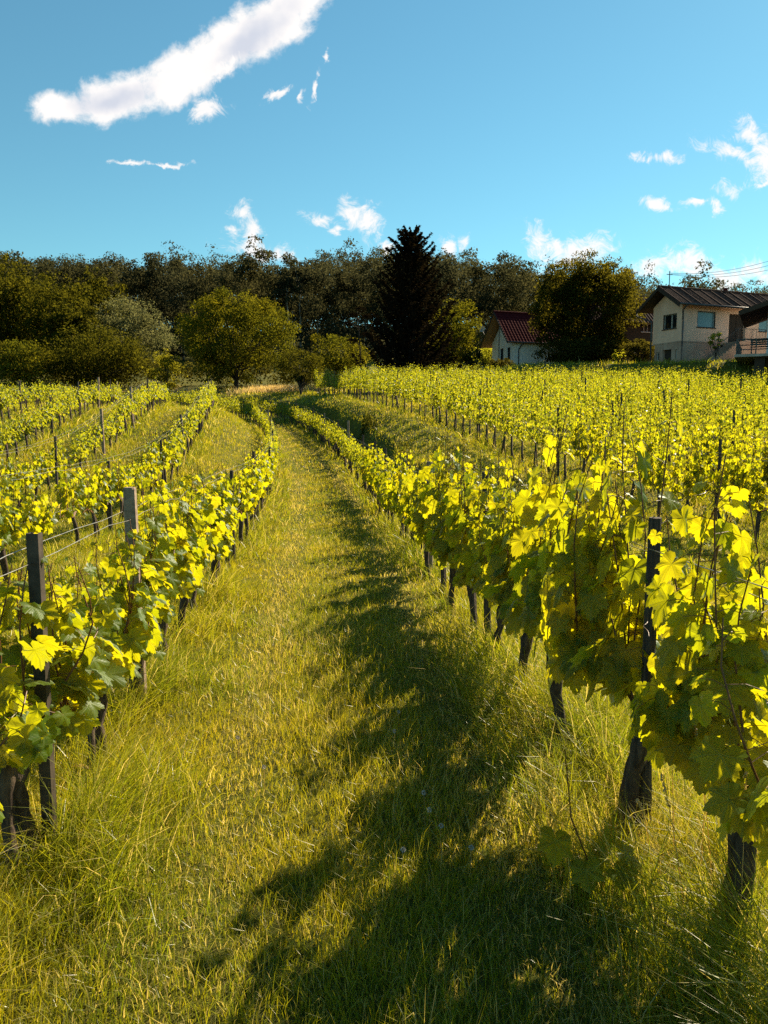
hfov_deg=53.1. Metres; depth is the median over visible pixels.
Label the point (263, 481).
grapevine
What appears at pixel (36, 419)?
grapevine
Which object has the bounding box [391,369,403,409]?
grapevine
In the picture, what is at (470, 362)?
shrub
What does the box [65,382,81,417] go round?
grapevine
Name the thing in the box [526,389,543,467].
grapevine
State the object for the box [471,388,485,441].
grapevine
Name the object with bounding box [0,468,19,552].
grapevine
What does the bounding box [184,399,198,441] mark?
grapevine
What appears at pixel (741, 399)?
grapevine
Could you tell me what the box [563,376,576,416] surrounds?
grapevine
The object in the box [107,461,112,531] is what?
trellis post
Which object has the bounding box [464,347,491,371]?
shrub
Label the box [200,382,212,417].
grapevine
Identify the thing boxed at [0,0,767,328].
sky
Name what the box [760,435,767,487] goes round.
grapevine
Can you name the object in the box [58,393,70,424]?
grapevine
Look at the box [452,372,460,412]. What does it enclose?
grapevine
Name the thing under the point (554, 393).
grapevine
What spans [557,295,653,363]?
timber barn
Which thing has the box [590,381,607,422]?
grapevine
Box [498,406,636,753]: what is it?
grapevine
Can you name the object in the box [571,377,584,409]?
grapevine
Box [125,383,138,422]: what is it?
grapevine
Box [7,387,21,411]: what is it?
grapevine
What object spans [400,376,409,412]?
grapevine
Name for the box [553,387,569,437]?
grapevine
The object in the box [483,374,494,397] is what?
grapevine
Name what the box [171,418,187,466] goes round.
grapevine
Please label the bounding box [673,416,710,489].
grapevine
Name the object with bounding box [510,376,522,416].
grapevine
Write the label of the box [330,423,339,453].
grapevine
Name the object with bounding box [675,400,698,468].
grapevine
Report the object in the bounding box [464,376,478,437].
grapevine
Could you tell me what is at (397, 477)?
grapevine
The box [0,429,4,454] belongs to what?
grapevine
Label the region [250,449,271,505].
grapevine
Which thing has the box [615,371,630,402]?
grapevine
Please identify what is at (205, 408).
grapevine
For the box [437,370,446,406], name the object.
grapevine
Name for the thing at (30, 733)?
grapevine
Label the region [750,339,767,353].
railing
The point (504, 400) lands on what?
grapevine
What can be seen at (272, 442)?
grapevine
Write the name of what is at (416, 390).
grapevine
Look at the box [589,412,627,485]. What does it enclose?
grapevine
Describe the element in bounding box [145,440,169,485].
grapevine
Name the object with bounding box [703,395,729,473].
grapevine
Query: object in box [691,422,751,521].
grapevine
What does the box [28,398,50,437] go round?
grapevine
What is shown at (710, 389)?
grapevine
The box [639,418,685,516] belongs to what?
grapevine
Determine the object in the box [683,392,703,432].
grapevine
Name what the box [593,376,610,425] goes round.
grapevine
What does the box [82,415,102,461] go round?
grapevine
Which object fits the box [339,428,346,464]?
grapevine
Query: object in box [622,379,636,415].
grapevine
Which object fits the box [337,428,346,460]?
grapevine
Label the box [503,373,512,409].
grapevine
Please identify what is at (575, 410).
grapevine
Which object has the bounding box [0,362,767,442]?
distant grapevines
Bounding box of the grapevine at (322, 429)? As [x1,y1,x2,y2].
[319,418,332,444]
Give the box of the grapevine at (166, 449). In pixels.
[150,428,174,482]
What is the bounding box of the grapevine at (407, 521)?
[391,466,421,550]
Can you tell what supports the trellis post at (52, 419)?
on the ground at (256, 923)
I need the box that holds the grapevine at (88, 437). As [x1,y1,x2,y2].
[73,425,94,467]
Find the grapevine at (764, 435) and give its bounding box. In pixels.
[758,415,767,462]
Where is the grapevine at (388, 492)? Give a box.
[382,466,408,538]
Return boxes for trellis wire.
[0,382,162,454]
[0,384,271,576]
[5,382,212,479]
[75,383,767,600]
[318,374,763,460]
[345,387,762,507]
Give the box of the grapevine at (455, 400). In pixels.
[449,379,461,430]
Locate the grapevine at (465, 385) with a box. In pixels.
[456,366,467,413]
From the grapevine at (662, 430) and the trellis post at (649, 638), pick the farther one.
the grapevine at (662, 430)
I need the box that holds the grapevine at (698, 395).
[692,379,706,417]
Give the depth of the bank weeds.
31.98 m
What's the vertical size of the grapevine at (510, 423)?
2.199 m
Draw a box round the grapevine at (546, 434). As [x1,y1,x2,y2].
[536,397,559,473]
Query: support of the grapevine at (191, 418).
on the ground at (256, 923)
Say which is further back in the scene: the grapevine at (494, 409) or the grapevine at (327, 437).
the grapevine at (327, 437)
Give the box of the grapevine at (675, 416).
[655,399,681,461]
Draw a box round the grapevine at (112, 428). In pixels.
[103,412,117,448]
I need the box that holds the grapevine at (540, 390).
[536,375,549,424]
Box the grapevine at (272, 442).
[267,433,279,477]
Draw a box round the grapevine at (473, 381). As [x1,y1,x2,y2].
[467,370,478,418]
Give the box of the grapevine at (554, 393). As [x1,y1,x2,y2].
[545,382,560,427]
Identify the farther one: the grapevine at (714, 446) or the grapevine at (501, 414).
the grapevine at (501, 414)
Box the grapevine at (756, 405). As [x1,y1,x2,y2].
[742,391,766,448]
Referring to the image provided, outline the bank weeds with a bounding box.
[356,413,413,455]
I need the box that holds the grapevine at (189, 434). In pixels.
[178,412,194,455]
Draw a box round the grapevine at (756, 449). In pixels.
[730,426,767,513]
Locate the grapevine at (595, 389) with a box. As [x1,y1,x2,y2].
[583,373,599,420]
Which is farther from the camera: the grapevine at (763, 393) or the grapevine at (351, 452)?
the grapevine at (763, 393)
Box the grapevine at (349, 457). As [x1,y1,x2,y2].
[348,440,356,475]
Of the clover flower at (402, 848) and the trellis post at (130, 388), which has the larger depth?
the trellis post at (130, 388)
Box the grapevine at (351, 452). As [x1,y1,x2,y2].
[350,439,361,478]
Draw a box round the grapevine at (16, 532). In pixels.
[0,467,44,584]
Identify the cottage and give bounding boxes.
[478,310,563,365]
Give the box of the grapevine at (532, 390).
[528,383,542,438]
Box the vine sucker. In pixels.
[536,751,642,893]
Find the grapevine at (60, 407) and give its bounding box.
[52,393,65,429]
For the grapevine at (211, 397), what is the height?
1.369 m
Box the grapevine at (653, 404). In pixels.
[643,382,660,423]
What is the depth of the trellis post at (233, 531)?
10.58 m
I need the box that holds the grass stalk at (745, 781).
[739,771,748,946]
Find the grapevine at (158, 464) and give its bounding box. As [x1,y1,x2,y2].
[137,436,160,491]
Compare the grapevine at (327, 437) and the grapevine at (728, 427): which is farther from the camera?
the grapevine at (327, 437)
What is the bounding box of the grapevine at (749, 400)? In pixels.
[745,382,762,426]
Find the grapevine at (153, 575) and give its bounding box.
[80,525,179,709]
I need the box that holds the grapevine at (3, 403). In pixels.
[0,386,8,421]
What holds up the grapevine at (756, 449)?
on the ground at (256, 923)
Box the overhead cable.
[675,261,767,273]
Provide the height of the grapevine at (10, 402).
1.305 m
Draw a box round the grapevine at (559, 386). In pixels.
[551,371,565,404]
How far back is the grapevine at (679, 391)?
27.50 m
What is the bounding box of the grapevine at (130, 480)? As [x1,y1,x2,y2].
[106,458,135,526]
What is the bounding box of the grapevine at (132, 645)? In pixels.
[0,519,165,777]
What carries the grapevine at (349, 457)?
on the ground at (256, 923)
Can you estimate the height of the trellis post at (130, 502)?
1.550 m
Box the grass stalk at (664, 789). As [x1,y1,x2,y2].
[658,771,683,903]
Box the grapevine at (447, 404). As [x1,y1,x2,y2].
[442,373,453,425]
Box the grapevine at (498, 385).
[492,372,504,398]
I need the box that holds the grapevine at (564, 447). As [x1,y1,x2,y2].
[552,398,575,480]
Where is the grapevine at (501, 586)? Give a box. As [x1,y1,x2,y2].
[481,442,565,687]
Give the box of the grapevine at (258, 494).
[233,466,260,539]
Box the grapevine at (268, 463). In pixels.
[245,448,270,513]
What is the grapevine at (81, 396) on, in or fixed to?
on the ground at (256, 923)
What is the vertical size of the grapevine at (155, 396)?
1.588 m
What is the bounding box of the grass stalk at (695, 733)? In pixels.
[693,725,712,890]
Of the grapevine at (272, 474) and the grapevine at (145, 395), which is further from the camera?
the grapevine at (145, 395)
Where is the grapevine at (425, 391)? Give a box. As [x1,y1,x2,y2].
[419,372,432,418]
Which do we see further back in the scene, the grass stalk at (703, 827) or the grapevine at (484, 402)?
the grapevine at (484, 402)
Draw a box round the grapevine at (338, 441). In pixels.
[335,428,343,458]
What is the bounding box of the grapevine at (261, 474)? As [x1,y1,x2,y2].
[235,451,264,531]
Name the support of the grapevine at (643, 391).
on the ground at (256, 923)
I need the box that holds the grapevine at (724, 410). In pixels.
[712,387,730,430]
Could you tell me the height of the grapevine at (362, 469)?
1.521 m
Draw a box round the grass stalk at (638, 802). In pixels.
[635,798,652,869]
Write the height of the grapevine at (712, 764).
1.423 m
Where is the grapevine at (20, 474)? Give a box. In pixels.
[9,455,36,508]
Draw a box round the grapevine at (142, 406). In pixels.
[137,388,145,416]
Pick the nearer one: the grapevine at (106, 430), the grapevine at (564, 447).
the grapevine at (564, 447)
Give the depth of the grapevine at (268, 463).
16.62 m
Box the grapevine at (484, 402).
[480,381,493,444]
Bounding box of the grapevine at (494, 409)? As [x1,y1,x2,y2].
[487,380,501,450]
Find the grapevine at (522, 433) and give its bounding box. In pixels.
[512,393,531,463]
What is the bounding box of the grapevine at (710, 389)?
[704,376,720,405]
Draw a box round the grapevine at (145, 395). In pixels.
[138,380,148,413]
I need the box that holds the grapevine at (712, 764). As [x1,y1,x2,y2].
[629,570,767,954]
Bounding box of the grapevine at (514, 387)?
[510,375,521,402]
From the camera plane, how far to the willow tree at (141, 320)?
85.18 m
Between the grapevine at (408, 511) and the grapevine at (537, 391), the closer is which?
the grapevine at (408, 511)
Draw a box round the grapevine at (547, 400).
[544,383,558,434]
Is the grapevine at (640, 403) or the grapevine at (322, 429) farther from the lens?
the grapevine at (322, 429)
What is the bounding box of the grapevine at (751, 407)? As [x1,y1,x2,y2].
[748,390,766,424]
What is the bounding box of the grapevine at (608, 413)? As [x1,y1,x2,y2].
[601,391,616,447]
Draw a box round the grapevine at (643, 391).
[638,376,649,412]
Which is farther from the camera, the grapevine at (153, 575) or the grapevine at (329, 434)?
the grapevine at (329, 434)
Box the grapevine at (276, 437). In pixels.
[263,429,279,452]
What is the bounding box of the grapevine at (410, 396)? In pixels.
[405,373,416,414]
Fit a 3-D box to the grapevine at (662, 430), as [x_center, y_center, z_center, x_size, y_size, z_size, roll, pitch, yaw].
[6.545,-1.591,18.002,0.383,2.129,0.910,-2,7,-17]
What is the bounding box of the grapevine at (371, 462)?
[364,444,383,502]
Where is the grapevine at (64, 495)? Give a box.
[52,453,96,547]
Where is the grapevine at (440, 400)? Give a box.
[431,383,445,423]
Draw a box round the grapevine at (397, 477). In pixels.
[391,449,416,539]
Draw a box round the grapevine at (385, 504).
[380,463,401,530]
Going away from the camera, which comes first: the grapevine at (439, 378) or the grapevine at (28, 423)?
the grapevine at (28, 423)
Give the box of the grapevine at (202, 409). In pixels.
[193,394,204,433]
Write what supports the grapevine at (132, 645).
on the ground at (256, 923)
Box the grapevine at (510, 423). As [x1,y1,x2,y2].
[502,386,520,459]
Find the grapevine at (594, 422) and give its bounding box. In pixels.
[584,398,599,458]
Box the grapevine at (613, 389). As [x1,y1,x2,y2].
[606,377,620,411]
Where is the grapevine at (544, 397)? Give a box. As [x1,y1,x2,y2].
[534,387,549,432]
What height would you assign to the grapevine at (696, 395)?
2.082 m
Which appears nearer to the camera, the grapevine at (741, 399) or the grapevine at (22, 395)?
the grapevine at (741, 399)
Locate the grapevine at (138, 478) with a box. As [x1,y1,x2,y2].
[124,449,148,493]
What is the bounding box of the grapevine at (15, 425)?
[6,411,25,456]
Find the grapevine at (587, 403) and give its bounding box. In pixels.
[578,385,592,429]
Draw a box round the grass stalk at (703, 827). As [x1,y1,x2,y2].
[699,732,710,892]
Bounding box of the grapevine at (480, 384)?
[475,373,485,404]
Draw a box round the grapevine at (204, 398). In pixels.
[199,389,207,422]
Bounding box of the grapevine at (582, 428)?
[569,399,599,472]
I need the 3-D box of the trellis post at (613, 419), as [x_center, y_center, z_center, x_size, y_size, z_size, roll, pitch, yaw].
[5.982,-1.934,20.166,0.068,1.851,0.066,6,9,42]
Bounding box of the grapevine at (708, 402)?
[698,386,717,421]
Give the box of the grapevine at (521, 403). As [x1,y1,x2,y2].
[515,377,529,421]
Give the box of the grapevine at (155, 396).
[148,377,158,409]
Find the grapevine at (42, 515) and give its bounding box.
[11,475,58,534]
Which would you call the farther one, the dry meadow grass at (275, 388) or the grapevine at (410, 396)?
the dry meadow grass at (275, 388)
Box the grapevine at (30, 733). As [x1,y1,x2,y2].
[0,556,123,880]
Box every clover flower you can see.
[261,765,265,789]
[401,847,405,874]
[439,823,443,851]
[469,845,473,873]
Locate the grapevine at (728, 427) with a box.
[718,402,751,455]
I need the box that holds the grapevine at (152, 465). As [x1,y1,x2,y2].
[133,449,155,502]
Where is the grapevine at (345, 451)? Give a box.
[340,437,353,469]
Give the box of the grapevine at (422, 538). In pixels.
[409,475,442,577]
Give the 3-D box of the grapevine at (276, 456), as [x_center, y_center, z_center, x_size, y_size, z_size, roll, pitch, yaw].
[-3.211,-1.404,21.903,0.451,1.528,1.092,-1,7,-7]
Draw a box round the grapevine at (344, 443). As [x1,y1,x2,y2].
[340,435,350,466]
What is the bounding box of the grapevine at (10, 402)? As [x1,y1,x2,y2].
[2,388,14,419]
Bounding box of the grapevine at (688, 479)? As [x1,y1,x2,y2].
[669,436,707,505]
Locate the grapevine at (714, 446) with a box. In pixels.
[697,408,751,503]
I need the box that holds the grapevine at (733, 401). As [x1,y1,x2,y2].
[726,391,746,443]
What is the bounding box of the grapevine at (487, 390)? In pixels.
[482,375,492,421]
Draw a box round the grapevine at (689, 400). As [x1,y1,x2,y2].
[680,385,700,434]
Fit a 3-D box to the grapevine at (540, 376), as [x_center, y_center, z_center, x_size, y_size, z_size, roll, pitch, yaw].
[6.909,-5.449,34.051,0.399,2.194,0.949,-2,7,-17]
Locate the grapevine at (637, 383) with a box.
[628,371,643,407]
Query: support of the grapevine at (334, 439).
on the ground at (256, 923)
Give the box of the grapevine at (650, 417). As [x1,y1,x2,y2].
[641,396,658,439]
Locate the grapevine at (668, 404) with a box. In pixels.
[656,386,675,423]
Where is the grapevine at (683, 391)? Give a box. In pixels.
[673,379,689,412]
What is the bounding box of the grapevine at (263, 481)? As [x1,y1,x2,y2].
[241,449,267,524]
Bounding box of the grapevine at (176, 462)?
[165,431,183,481]
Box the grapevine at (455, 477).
[424,438,490,608]
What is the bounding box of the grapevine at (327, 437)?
[324,424,334,449]
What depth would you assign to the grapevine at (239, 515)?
10.09 m
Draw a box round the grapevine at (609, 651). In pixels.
[559,391,767,836]
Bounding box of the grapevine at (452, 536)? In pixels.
[426,444,504,631]
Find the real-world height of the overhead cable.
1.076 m
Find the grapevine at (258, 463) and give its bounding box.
[249,450,268,519]
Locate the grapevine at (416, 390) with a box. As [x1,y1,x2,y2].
[412,371,423,417]
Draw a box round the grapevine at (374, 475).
[370,449,393,513]
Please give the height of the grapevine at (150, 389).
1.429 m
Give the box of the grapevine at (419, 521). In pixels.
[406,427,464,593]
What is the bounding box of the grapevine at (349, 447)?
[341,431,357,473]
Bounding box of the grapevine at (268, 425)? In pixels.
[265,422,275,434]
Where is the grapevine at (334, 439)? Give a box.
[329,425,340,456]
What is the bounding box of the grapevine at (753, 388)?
[745,375,760,404]
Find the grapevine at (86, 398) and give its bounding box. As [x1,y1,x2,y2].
[79,379,89,413]
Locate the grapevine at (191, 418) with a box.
[183,402,199,448]
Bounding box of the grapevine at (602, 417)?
[587,396,610,452]
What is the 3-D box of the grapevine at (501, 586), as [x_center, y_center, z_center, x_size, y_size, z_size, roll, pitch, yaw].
[0.992,0.437,5.093,0.574,1.795,1.361,-2,7,-13]
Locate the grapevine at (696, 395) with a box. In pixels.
[690,372,705,416]
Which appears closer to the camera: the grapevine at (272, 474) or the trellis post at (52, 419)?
the grapevine at (272, 474)
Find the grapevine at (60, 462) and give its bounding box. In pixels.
[49,431,67,482]
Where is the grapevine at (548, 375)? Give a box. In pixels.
[541,367,554,413]
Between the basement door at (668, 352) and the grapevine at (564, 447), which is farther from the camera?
the basement door at (668, 352)
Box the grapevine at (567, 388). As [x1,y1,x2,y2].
[558,382,572,417]
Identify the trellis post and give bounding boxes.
[19,380,21,414]
[26,532,57,850]
[49,397,53,433]
[54,436,58,492]
[77,382,79,415]
[97,377,99,407]
[100,409,105,457]
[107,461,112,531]
[123,487,147,707]
[129,387,134,426]
[147,378,148,412]
[160,439,163,479]
[180,414,185,463]
[229,470,235,561]
[252,451,259,520]
[347,420,349,462]
[384,448,386,464]
[426,461,432,570]
[479,389,480,437]
[482,472,490,639]
[557,408,559,476]
[610,403,613,440]
[617,393,622,431]
[636,517,661,834]
[713,440,721,520]
[731,410,734,462]
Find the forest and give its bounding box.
[0,235,767,361]
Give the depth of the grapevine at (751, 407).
25.86 m
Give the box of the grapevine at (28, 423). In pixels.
[17,406,35,451]
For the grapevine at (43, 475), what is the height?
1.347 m
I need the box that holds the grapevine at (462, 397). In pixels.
[457,384,467,433]
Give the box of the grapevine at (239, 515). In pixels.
[208,466,247,566]
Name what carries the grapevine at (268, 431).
on the ground at (256, 923)
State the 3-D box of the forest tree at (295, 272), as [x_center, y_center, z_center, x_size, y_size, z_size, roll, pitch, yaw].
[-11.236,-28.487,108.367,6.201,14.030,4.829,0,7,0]
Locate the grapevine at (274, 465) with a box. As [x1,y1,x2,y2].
[259,445,276,493]
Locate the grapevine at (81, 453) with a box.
[70,426,89,475]
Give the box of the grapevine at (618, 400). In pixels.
[607,372,623,429]
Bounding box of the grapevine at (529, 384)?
[520,375,532,419]
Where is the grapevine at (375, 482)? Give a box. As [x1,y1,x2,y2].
[372,456,394,516]
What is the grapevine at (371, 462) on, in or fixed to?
on the ground at (256, 923)
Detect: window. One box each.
[640,323,652,332]
[661,313,676,330]
[696,311,715,328]
[758,320,767,332]
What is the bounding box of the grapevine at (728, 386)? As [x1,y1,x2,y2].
[716,379,735,431]
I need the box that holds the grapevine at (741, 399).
[731,383,750,420]
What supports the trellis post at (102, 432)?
on the ground at (256, 923)
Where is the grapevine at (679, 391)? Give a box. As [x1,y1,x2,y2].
[666,384,682,432]
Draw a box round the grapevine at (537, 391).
[528,373,543,404]
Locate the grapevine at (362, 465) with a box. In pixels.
[357,447,373,494]
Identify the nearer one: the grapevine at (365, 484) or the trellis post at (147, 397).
the grapevine at (365, 484)
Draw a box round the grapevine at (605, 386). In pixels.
[598,370,613,401]
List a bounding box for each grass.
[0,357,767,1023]
[36,384,327,399]
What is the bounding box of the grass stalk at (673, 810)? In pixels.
[672,768,674,867]
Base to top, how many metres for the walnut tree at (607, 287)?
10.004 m
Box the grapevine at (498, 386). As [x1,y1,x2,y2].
[492,370,503,416]
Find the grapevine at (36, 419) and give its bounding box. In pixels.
[24,402,43,444]
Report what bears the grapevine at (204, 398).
on the ground at (256, 923)
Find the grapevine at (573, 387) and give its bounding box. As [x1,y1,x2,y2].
[570,375,585,416]
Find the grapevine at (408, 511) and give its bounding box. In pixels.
[398,468,432,560]
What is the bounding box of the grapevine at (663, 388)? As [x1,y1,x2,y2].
[653,375,669,420]
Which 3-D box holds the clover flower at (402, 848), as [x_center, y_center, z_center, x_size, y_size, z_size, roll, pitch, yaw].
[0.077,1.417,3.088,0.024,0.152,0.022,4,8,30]
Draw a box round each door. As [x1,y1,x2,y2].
[665,350,670,362]
[728,315,742,341]
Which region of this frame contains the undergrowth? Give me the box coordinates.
[0,355,352,388]
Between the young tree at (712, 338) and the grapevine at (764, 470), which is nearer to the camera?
the grapevine at (764, 470)
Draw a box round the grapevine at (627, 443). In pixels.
[615,419,655,495]
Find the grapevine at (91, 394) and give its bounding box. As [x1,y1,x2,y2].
[84,383,93,410]
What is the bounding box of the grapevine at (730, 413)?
[721,392,747,440]
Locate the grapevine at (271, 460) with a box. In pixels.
[261,445,275,489]
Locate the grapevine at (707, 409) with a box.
[701,385,723,443]
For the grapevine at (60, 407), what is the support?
on the ground at (256, 923)
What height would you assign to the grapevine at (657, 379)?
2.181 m
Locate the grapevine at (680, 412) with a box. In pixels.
[671,395,693,443]
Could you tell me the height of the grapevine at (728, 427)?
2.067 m
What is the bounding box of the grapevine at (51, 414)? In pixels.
[42,396,57,433]
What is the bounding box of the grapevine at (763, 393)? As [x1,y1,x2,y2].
[758,373,767,405]
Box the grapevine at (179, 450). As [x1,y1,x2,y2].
[166,427,182,476]
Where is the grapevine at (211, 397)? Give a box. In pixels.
[206,386,213,412]
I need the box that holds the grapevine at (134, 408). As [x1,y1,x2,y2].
[123,392,137,427]
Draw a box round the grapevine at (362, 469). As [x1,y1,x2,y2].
[358,443,381,499]
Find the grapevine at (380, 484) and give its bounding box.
[376,454,400,526]
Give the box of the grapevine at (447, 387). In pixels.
[442,372,453,401]
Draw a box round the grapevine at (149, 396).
[144,389,151,401]
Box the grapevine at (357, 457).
[356,449,366,487]
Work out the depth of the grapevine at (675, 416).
20.74 m
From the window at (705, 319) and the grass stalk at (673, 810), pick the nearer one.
the grass stalk at (673, 810)
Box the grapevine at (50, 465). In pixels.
[31,441,55,496]
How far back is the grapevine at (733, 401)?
24.03 m
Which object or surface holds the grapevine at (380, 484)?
on the ground at (256, 923)
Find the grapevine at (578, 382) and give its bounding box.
[573,373,584,396]
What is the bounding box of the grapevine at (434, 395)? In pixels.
[427,376,440,421]
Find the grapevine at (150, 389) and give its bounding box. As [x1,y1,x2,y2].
[145,380,154,410]
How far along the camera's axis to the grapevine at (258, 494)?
12.76 m
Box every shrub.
[141,348,187,391]
[457,352,484,374]
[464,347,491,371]
[488,357,514,368]
[531,334,626,364]
[612,349,625,362]
[618,338,654,363]
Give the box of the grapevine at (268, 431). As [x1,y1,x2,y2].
[265,422,274,443]
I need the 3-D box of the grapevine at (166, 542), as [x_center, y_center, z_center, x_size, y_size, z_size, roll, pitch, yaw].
[-1.730,0.476,5.919,0.540,1.600,1.205,-2,7,-13]
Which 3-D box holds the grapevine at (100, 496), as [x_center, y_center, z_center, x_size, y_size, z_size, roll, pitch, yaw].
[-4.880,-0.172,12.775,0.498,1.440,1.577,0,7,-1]
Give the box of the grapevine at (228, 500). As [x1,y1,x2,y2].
[193,458,236,576]
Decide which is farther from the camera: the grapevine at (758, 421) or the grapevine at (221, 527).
the grapevine at (758, 421)
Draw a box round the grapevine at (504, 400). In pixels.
[497,377,511,423]
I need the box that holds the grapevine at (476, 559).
[459,452,526,653]
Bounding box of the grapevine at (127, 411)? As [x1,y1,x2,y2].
[118,393,131,431]
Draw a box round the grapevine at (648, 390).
[642,374,657,425]
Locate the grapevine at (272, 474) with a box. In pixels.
[264,454,273,502]
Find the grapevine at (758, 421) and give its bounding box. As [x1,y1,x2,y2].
[742,398,767,446]
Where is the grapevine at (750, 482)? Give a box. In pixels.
[732,437,767,549]
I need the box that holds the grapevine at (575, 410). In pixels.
[565,388,585,451]
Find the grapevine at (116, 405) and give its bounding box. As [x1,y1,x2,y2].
[108,393,126,438]
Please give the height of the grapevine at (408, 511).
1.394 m
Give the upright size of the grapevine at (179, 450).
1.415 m
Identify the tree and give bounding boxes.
[0,250,53,351]
[0,339,61,388]
[0,341,14,380]
[5,270,92,374]
[35,321,153,388]
[41,295,103,369]
[68,266,131,352]
[87,293,179,362]
[171,285,301,391]
[265,280,292,357]
[273,267,305,352]
[274,347,324,391]
[282,257,324,357]
[292,372,307,393]
[306,333,371,380]
[344,306,371,391]
[351,225,461,392]
[420,298,486,372]
[526,248,647,364]
[707,331,724,360]
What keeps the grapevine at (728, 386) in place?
on the ground at (256, 923)
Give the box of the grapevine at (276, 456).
[265,439,278,486]
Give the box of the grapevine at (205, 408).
[196,395,206,428]
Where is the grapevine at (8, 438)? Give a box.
[0,414,17,463]
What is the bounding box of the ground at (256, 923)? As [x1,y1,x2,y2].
[0,327,767,1023]
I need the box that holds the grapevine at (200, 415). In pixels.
[190,397,202,437]
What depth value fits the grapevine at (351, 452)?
24.13 m
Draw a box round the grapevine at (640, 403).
[625,386,644,441]
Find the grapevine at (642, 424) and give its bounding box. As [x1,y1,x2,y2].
[624,408,650,456]
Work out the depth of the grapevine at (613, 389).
31.81 m
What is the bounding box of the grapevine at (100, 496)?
[71,463,113,540]
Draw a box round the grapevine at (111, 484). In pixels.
[92,454,125,531]
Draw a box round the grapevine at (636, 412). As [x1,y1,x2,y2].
[628,382,645,418]
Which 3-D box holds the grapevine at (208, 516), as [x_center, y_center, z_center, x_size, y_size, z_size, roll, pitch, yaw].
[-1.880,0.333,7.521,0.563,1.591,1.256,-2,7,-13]
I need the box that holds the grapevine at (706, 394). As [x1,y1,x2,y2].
[699,378,715,423]
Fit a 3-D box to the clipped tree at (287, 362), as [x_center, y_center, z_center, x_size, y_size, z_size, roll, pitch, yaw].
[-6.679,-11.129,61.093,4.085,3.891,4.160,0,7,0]
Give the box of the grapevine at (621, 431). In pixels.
[608,398,635,473]
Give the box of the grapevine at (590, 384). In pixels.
[586,371,597,397]
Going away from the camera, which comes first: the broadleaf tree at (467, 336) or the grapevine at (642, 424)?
the grapevine at (642, 424)
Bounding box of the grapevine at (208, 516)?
[172,462,220,614]
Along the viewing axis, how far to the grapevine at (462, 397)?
27.15 m
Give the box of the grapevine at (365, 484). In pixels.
[354,447,366,490]
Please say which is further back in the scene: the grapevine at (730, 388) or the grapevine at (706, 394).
the grapevine at (730, 388)
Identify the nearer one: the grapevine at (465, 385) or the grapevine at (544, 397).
the grapevine at (544, 397)
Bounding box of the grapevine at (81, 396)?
[73,385,86,414]
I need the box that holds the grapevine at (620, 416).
[613,393,635,434]
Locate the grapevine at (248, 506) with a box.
[229,455,256,542]
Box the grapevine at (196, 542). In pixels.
[152,479,213,638]
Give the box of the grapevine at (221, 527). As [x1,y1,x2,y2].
[180,470,237,585]
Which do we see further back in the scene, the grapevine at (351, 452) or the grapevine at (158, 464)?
the grapevine at (351, 452)
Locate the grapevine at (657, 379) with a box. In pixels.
[648,368,666,415]
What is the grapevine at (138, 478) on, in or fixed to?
on the ground at (256, 923)
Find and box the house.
[734,300,767,385]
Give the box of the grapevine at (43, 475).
[21,450,47,500]
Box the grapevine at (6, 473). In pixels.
[0,450,17,493]
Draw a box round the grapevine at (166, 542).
[122,469,195,661]
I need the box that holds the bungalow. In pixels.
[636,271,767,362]
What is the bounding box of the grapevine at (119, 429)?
[108,404,125,444]
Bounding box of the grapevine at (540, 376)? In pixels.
[532,365,543,393]
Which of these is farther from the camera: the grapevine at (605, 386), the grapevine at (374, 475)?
the grapevine at (605, 386)
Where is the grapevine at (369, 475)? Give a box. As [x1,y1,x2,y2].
[367,454,383,508]
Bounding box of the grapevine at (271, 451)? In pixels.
[263,437,275,490]
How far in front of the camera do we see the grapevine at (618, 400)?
27.92 m
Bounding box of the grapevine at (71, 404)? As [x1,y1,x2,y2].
[62,390,76,420]
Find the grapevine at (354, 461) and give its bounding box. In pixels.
[352,442,364,482]
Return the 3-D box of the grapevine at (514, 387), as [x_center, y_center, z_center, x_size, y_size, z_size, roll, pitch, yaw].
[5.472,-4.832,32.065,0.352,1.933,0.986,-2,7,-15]
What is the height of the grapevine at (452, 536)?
1.803 m
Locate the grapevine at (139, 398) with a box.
[132,388,141,420]
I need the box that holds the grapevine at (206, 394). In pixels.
[200,383,211,419]
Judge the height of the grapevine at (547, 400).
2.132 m
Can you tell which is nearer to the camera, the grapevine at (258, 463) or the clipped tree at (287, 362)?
the grapevine at (258, 463)
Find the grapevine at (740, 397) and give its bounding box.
[732,383,751,412]
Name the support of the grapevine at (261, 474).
on the ground at (256, 923)
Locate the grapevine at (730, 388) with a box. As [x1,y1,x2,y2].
[722,372,737,406]
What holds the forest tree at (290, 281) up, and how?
on the ground at (256, 923)
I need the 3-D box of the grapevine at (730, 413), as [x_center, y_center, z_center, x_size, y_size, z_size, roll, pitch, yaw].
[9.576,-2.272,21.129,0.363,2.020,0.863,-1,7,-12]
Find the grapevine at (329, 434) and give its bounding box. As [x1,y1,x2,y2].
[326,423,336,450]
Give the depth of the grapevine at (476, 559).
6.04 m
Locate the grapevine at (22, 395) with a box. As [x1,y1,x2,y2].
[14,380,26,412]
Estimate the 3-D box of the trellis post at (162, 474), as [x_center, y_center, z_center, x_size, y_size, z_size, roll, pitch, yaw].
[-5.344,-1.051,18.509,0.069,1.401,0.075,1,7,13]
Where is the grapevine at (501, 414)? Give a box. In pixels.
[495,384,512,453]
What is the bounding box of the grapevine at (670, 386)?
[660,374,676,404]
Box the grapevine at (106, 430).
[95,416,110,454]
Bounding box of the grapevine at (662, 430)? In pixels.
[647,400,677,484]

